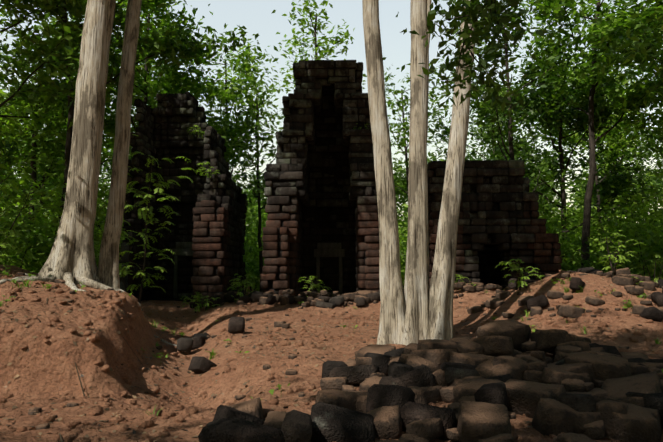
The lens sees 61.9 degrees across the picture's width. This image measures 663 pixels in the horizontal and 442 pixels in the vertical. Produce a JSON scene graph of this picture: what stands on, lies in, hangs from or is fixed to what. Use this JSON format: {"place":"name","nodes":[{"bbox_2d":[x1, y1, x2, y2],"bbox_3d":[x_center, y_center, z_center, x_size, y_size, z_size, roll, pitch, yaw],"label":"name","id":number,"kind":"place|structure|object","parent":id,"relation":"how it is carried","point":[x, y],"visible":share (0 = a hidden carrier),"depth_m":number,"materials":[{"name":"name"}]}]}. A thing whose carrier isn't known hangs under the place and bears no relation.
{"place":"outdoors","nodes":[
{"label":"outdoors","id":0,"kind":"place"},
{"bbox_2d":[119,92,247,302],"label":"tower","id":1,"kind":"structure","parent":0,"point":[202,278],"depth_m":26.61,"materials":[{"name":"brown brick"}]},
{"bbox_2d":[186,125,204,138],"bbox_3d":[-6.325,-4.229,26.163,1.050,0.665,1.182,-1,-6,14],"label":"plant","id":2,"kind":"object","parent":1,"relation":"attached to","point":[198,131],"visible":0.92,"depth_m":26.16,"materials":[{"name":"green plant"}]},
{"bbox_2d":[197,162,219,181],"bbox_3d":[-5.467,-2.175,24.400,1.043,0.881,1.226,3,-6,-25],"label":"plant","id":3,"kind":"object","parent":1,"relation":"attached to","point":[209,172],"visible":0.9,"depth_m":24.36,"materials":[{"name":"green plant"}]},
{"bbox_2d":[261,60,379,296],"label":"tower","id":4,"kind":"structure","parent":0,"point":[330,250],"depth_m":24.31,"materials":[{"name":"brown brick"}]},
{"bbox_2d":[0,264,662,441],"bbox_3d":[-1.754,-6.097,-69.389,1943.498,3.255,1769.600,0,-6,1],"label":"ground","id":5,"kind":"structure","parent":0,"point":[57,370],"depth_m":10.23,"materials":[{"name":"brown soil"}]},
{"bbox_2d":[0,243,14,262],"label":"shrub","id":6,"kind":"object","parent":5,"relation":"on","point":[3,245],"visible":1,"depth_m":13.43,"materials":[{"name":"green plant"}]},
{"bbox_2d":[0,107,29,173],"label":"forest tree","id":7,"kind":"object","parent":5,"relation":"on","point":[8,160],"visible":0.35,"depth_m":42.33,"materials":[{"name":"green plant"}]},
{"bbox_2d":[0,89,53,209],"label":"forest tree","id":8,"kind":"object","parent":5,"relation":"on","point":[9,173],"visible":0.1,"depth_m":48.27,"materials":[{"name":"green plant"}]},
{"bbox_2d":[0,166,62,257],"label":"sapling","id":9,"kind":"object","parent":5,"relation":"on","point":[10,230],"visible":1,"depth_m":15.93,"materials":[{"name":"green plant"}]},
{"bbox_2d":[0,0,114,149],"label":"forest tree","id":10,"kind":"object","parent":5,"relation":"on","point":[10,121],"visible":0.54,"depth_m":31.19,"materials":[{"name":"green plant"}]},
{"bbox_2d":[0,74,115,235],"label":"forest tree","id":11,"kind":"object","parent":5,"relation":"on","point":[27,171],"visible":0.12,"depth_m":44.88,"materials":[{"name":"green plant"}]},
{"bbox_2d":[21,155,106,215],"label":"forest tree","id":12,"kind":"object","parent":5,"relation":"on","point":[55,188],"visible":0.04,"depth_m":62.08,"materials":[{"name":"green plant"}]},
{"bbox_2d":[0,16,135,266],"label":"forest tree","id":13,"kind":"object","parent":5,"relation":"on","point":[44,150],"visible":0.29,"depth_m":33.24,"materials":[{"name":"green plant"}]},
{"bbox_2d":[0,0,147,126],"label":"forest tree","id":14,"kind":"object","parent":5,"relation":"on","point":[70,46],"visible":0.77,"depth_m":22.78,"materials":[{"name":"green plant"}]},
{"bbox_2d":[58,134,111,203],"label":"forest tree","id":15,"kind":"object","parent":5,"relation":"on","point":[108,180],"depth_m":83.68,"materials":[{"name":"green plant"}]},
{"bbox_2d":[0,0,171,181],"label":"forest tree","id":16,"kind":"object","parent":5,"relation":"on","point":[104,150],"visible":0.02,"depth_m":42.70,"materials":[{"name":"green plant"}]},
{"bbox_2d":[38,96,133,212],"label":"forest tree","id":17,"kind":"object","parent":5,"relation":"on","point":[99,173],"visible":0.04,"depth_m":57.37,"materials":[{"name":"green plant"}]},
{"bbox_2d":[0,0,176,345],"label":"tree","id":18,"kind":"object","parent":5,"relation":"on","point":[71,261],"visible":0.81,"depth_m":14.83,"materials":[{"name":"beige plant"}]},
{"bbox_2d":[100,113,134,217],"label":"forest tree","id":19,"kind":"object","parent":5,"relation":"on","point":[110,160],"visible":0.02,"depth_m":59.89,"materials":[{"name":"green plant"}]},
{"bbox_2d":[57,151,197,303],"bbox_3d":[-6.692,0.334,18.302,4.205,5.548,3.891,3,-6,-29],"label":"sapling","id":20,"kind":"object","parent":5,"relation":"on","point":[146,215],"depth_m":18.65,"materials":[{"name":"green plant"}]},
{"bbox_2d":[3,0,259,222],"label":"forest tree","id":21,"kind":"object","parent":5,"relation":"on","point":[168,49],"visible":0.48,"depth_m":27.37,"materials":[{"name":"green plant"}]},
{"bbox_2d":[111,21,203,126],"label":"forest tree","id":22,"kind":"object","parent":5,"relation":"on","point":[153,103],"visible":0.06,"depth_m":47.70,"materials":[{"name":"green plant"}]},
{"bbox_2d":[70,0,270,180],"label":"forest tree","id":23,"kind":"object","parent":5,"relation":"on","point":[179,82],"visible":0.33,"depth_m":35.50,"materials":[{"name":"green plant"}]},
{"bbox_2d":[180,292,219,312],"bbox_3d":[-4.803,3.043,20.255,1.243,0.914,1.504,-3,-6,28],"label":"shrub","id":24,"kind":"object","parent":5,"relation":"on","point":[195,299],"visible":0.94,"depth_m":20.18,"materials":[{"name":"green plant"}]},
{"bbox_2d":[178,31,289,181],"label":"forest tree","id":25,"kind":"object","parent":5,"relation":"on","point":[226,96],"visible":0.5,"depth_m":41.69,"materials":[{"name":"green plant"}]},
{"bbox_2d":[227,273,258,296],"bbox_3d":[-3.414,2.566,21.300,1.217,1.099,1.287,0,-6,1],"label":"shrub","id":26,"kind":"object","parent":5,"relation":"on","point":[240,283],"visible":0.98,"depth_m":21.24,"materials":[{"name":"green plant"}]},
{"bbox_2d":[212,80,284,292],"bbox_3d":[-4.600,-2.022,34.838,6.509,14.024,8.556,3,-6,-28],"label":"forest tree","id":27,"kind":"object","parent":5,"relation":"on","point":[244,123],"visible":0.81,"depth_m":35.04,"materials":[{"name":"green plant"}]},
{"bbox_2d":[228,134,270,199],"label":"forest tree","id":28,"kind":"object","parent":5,"relation":"on","point":[238,172],"visible":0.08,"depth_m":65.19,"materials":[{"name":"green plant"}]},
{"bbox_2d":[241,166,267,228],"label":"forest tree","id":29,"kind":"object","parent":5,"relation":"on","point":[248,195],"visible":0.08,"depth_m":89.16,"materials":[{"name":"green plant"}]},
{"bbox_2d":[246,189,267,236],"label":"forest tree","id":30,"kind":"object","parent":5,"relation":"on","point":[261,206],"depth_m":77.82,"materials":[{"name":"green plant"}]},
{"bbox_2d":[230,0,391,145],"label":"forest tree","id":31,"kind":"object","parent":5,"relation":"on","point":[317,26],"visible":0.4,"depth_m":43.34,"materials":[{"name":"green plant"}]},
{"bbox_2d":[299,276,331,292],"bbox_3d":[-0.576,2.600,21.977,1.565,0.867,1.005,-5,-8,44],"label":"shrub","id":32,"kind":"object","parent":5,"relation":"on","point":[312,286],"visible":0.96,"depth_m":21.87,"materials":[{"name":"green plant"}]},
{"bbox_2d":[0,273,641,429],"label":"plants","id":33,"kind":"object","parent":5,"relation":"on","point":[31,411],"visible":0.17,"depth_m":10.62,"materials":[{"name":"green plant"}]},
{"bbox_2d":[0,86,662,294],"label":"understory bushes","id":34,"kind":"object","parent":5,"relation":"on","point":[647,230],"visible":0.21,"depth_m":30.95,"materials":[{"name":"green plant"}]},
{"bbox_2d":[0,270,662,441],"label":"pebbles","id":35,"kind":"object","parent":5,"relation":"on","point":[189,411],"visible":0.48,"depth_m":9.97,"materials":[{"name":"brown stone"}]},
{"bbox_2d":[0,265,662,441],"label":"leaf litter twigs","id":36,"kind":"object","parent":5,"relation":"on","point":[82,375],"visible":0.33,"depth_m":10.47,"materials":[{"name":"brown plant"}]},
{"bbox_2d":[0,265,662,415],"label":"grass tufts","id":37,"kind":"object","parent":5,"relation":"on","point":[47,286],"visible":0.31,"depth_m":12.98,"materials":[{"name":"green plant"}]},
{"bbox_2d":[17,268,662,441],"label":"rubble stones","id":38,"kind":"object","parent":5,"relation":"on","point":[539,383],"visible":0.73,"depth_m":7.22,"materials":[{"name":"grey stone"}]},
{"bbox_2d":[36,173,659,281],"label":"forest foliage","id":39,"kind":"object","parent":5,"relation":"on","point":[397,206],"depth_m":99.58,"materials":[{"name":"green plant"}]},
{"bbox_2d":[391,153,408,225],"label":"forest tree","id":40,"kind":"object","parent":5,"relation":"on","point":[395,176],"visible":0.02,"depth_m":63.41,"materials":[{"name":"green plant"}]},
{"bbox_2d":[362,57,446,193],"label":"forest tree","id":41,"kind":"object","parent":5,"relation":"on","point":[404,128],"visible":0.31,"depth_m":46.69,"materials":[{"name":"green plant"}]},
{"bbox_2d":[392,149,445,230],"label":"forest tree","id":42,"kind":"object","parent":5,"relation":"on","point":[403,195],"visible":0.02,"depth_m":62.41,"materials":[{"name":"green plant"}]},
{"bbox_2d":[362,0,477,344],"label":"tree trunks","id":43,"kind":"object","parent":5,"relation":"on","point":[417,308],"visible":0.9,"depth_m":12.37,"materials":[{"name":"beige plant"}]},
{"bbox_2d":[396,0,564,124],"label":"hanging branch","id":44,"kind":"object","parent":43,"relation":"attached to","point":[472,9],"visible":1,"depth_m":7.97,"materials":[{"name":"green plant"}]},
{"bbox_2d":[177,267,662,441],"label":"fallen blocks","id":45,"kind":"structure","parent":5,"relation":"on","point":[324,422],"depth_m":6.42,"materials":[{"name":"grey stone"}]},
{"bbox_2d":[403,151,445,209],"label":"forest tree","id":46,"kind":"object","parent":5,"relation":"on","point":[431,155],"visible":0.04,"depth_m":74.58,"materials":[{"name":"green plant"}]},
{"bbox_2d":[455,272,468,283],"bbox_3d":[4.751,2.308,21.968,1.479,0.908,1.233,0,-6,1],"label":"shrub","id":47,"kind":"object","parent":5,"relation":"on","point":[457,275],"visible":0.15,"depth_m":21.88,"materials":[{"name":"green plant"}]},
{"bbox_2d":[466,78,552,201],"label":"forest tree","id":48,"kind":"object","parent":5,"relation":"on","point":[482,142],"visible":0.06,"depth_m":61.41,"materials":[{"name":"green plant"}]},
{"bbox_2d":[427,63,598,217],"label":"forest tree","id":49,"kind":"object","parent":5,"relation":"on","point":[553,169],"visible":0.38,"depth_m":50.88,"materials":[{"name":"green plant"}]},
{"bbox_2d":[495,259,539,289],"bbox_3d":[5.533,1.579,16.322,1.394,0.945,1.405,0,-6,1],"label":"shrub","id":50,"kind":"object","parent":5,"relation":"on","point":[519,270],"visible":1,"depth_m":16.34,"materials":[{"name":"green plant"}]},
{"bbox_2d":[428,1,609,220],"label":"forest tree","id":51,"kind":"object","parent":5,"relation":"on","point":[483,106],"visible":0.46,"depth_m":36.04,"materials":[{"name":"green plant"}]},
{"bbox_2d":[486,128,582,224],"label":"forest tree","id":52,"kind":"object","parent":5,"relation":"on","point":[528,142],"visible":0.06,"depth_m":67.88,"materials":[{"name":"green plant"}]},
{"bbox_2d":[435,34,656,270],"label":"forest tree","id":53,"kind":"object","parent":5,"relation":"on","point":[558,118],"visible":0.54,"depth_m":41.03,"materials":[{"name":"green plant"}]},
{"bbox_2d":[509,0,662,267],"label":"forest tree","id":54,"kind":"object","parent":5,"relation":"on","point":[600,27],"visible":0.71,"depth_m":34.80,"materials":[{"name":"green plant"}]},
{"bbox_2d":[531,49,655,239],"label":"forest tree","id":55,"kind":"object","parent":5,"relation":"on","point":[609,139],"visible":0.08,"depth_m":52.00,"materials":[{"name":"green plant"}]},
{"bbox_2d":[544,132,662,224],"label":"forest tree","id":56,"kind":"object","parent":5,"relation":"on","point":[576,194],"visible":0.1,"depth_m":68.02,"materials":[{"name":"green plant"}]},
{"bbox_2d":[556,174,650,224],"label":"forest tree","id":57,"kind":"object","parent":5,"relation":"on","point":[575,183],"depth_m":92.54,"materials":[{"name":"green plant"}]},
{"bbox_2d":[562,104,662,228],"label":"forest tree","id":58,"kind":"object","parent":5,"relation":"on","point":[601,150],"visible":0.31,"depth_m":54.91,"materials":[{"name":"green plant"}]},
{"bbox_2d":[567,151,660,220],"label":"forest tree","id":59,"kind":"object","parent":5,"relation":"on","point":[602,176],"visible":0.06,"depth_m":76.91,"materials":[{"name":"green plant"}]},
{"bbox_2d":[575,0,662,178],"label":"forest tree","id":60,"kind":"object","parent":5,"relation":"on","point":[647,54],"visible":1,"depth_m":24.85,"materials":[{"name":"green plant"}]},
{"bbox_2d":[599,233,645,277],"bbox_3d":[8.359,1.011,16.099,1.333,1.315,1.250,-6,-8,45],"label":"shrub","id":61,"kind":"object","parent":5,"relation":"on","point":[615,260],"visible":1,"depth_m":16.13,"materials":[{"name":"green plant"}]},
{"bbox_2d":[596,0,662,103],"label":"forest tree","id":62,"kind":"object","parent":5,"relation":"on","point":[649,28],"visible":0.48,"depth_m":29.54,"materials":[{"name":"green plant"}]},
{"bbox_2d":[611,139,662,220],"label":"forest tree","id":63,"kind":"object","parent":5,"relation":"on","point":[637,158],"visible":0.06,"depth_m":82.29,"materials":[{"name":"green plant"}]},
{"bbox_2d":[613,3,662,158],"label":"forest tree","id":64,"kind":"object","parent":5,"relation":"on","point":[658,132],"visible":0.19,"depth_m":41.47,"materials":[{"name":"green plant"}]},
{"bbox_2d":[628,106,662,198],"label":"forest tree","id":65,"kind":"object","parent":5,"relation":"on","point":[650,177],"visible":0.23,"depth_m":68.14,"materials":[{"name":"green plant"}]},
{"bbox_2d":[630,254,662,282],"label":"shrub","id":66,"kind":"object","parent":5,"relation":"on","point":[653,265],"visible":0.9,"depth_m":21.86,"materials":[{"name":"green plant"}]},
{"bbox_2d":[638,153,662,209],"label":"forest tree","id":67,"kind":"object","parent":5,"relation":"on","point":[656,162],"visible":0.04,"depth_m":99.61,"materials":[{"name":"green plant"}]},
{"bbox_2d":[0,0,662,225],"label":"sky","id":68,"kind":"structure","parent":0,"point":[256,15],"materials":[{"name":"white"}]},
{"bbox_2d":[427,160,561,289],"bbox_3d":[6.767,0.813,25.185,5.423,6.291,5.733,0,-6,1],"label":"ruin","id":69,"kind":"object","parent":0,"point":[533,235],"depth_m":22.93,"materials":[{"name":"brown brick"}]},
{"bbox_2d":[437,148,447,160],"bbox_3d":[5.416,-2.855,24.783,1.345,1.005,1.042,0,-6,1],"label":"tree","id":70,"kind":"object","parent":69,"relation":"on","point":[445,149],"visible":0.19,"depth_m":24.72,"materials":[{"name":"green plant"}]}
]}

